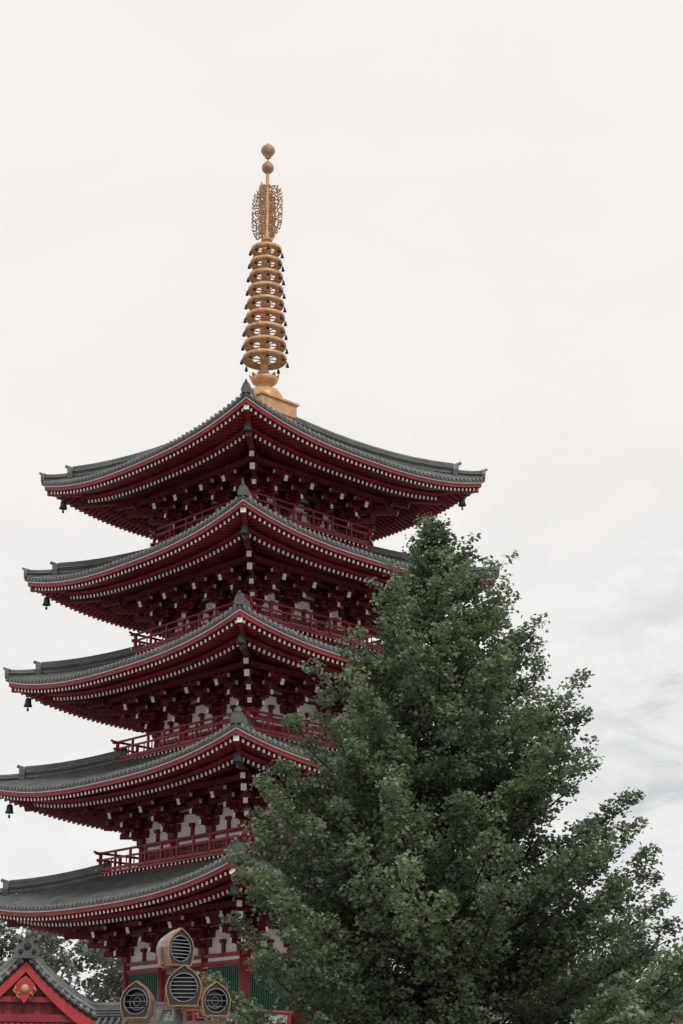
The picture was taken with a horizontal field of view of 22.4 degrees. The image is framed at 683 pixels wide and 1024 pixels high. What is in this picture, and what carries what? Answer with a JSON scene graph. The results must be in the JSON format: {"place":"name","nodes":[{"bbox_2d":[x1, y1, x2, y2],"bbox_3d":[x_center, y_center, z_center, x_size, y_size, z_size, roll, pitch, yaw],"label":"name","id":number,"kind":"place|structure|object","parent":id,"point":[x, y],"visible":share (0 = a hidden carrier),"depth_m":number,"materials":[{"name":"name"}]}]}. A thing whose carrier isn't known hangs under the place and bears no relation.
{"place":"outdoors","nodes":[
{"label":"outdoors","id":0,"kind":"place"},
{"bbox_2d":[0,930,96,1023],"bbox_3d":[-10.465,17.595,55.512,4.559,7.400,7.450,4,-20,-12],"label":"temple pavilion","id":1,"kind":"structure","parent":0,"point":[35,987],"depth_m":53.24,"materials":[{"name":"wood"}]},
{"bbox_2d":[0,1002,184,1023],"bbox_3d":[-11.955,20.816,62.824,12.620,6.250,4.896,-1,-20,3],"label":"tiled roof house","id":2,"kind":"structure","parent":0,"point":[108,1012],"depth_m":63.24,"materials":[{"name":"tile"}]},
{"bbox_2d":[120,928,230,1023],"bbox_3d":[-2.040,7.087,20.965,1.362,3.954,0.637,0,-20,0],"label":"floodlight pole","id":3,"kind":"object","parent":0,"point":[183,985],"visible":1,"depth_m":21.26,"materials":[{"name":"grey metal"}]},
{"bbox_2d":[0,143,520,1023],"bbox_3d":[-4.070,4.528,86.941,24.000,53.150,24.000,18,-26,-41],"label":"pagoda","id":4,"kind":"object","parent":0,"point":[262,515],"visible":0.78,"depth_m":81.79,"materials":[{"name":"wood"}]},
{"bbox_2d":[0,920,682,1022],"bbox_3d":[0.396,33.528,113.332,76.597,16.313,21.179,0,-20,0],"label":"distant trees","id":5,"kind":"object","parent":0,"point":[108,990],"visible":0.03,"depth_m":110.53,"materials":[{"name":"green plant"}]},
{"bbox_2d":[0,0,682,1023],"label":"sky","id":6,"kind":"structure","parent":0,"point":[480,234],"materials":[{"name":"white"}]},
{"bbox_2d":[189,511,682,1023],"bbox_3d":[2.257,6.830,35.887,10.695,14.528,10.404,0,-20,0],"label":"ginkgo tree","id":7,"kind":"object","parent":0,"point":[363,917],"visible":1,"depth_m":34.08,"materials":[{"name":"green plant"}]},
{"bbox_2d":[569,918,682,1023],"bbox_3d":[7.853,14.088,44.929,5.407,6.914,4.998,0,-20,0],"label":"ginkgo tree","id":8,"kind":"object","parent":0,"point":[631,986],"visible":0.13,"depth_m":44.93,"materials":[{"name":"green plant"}]}
]}

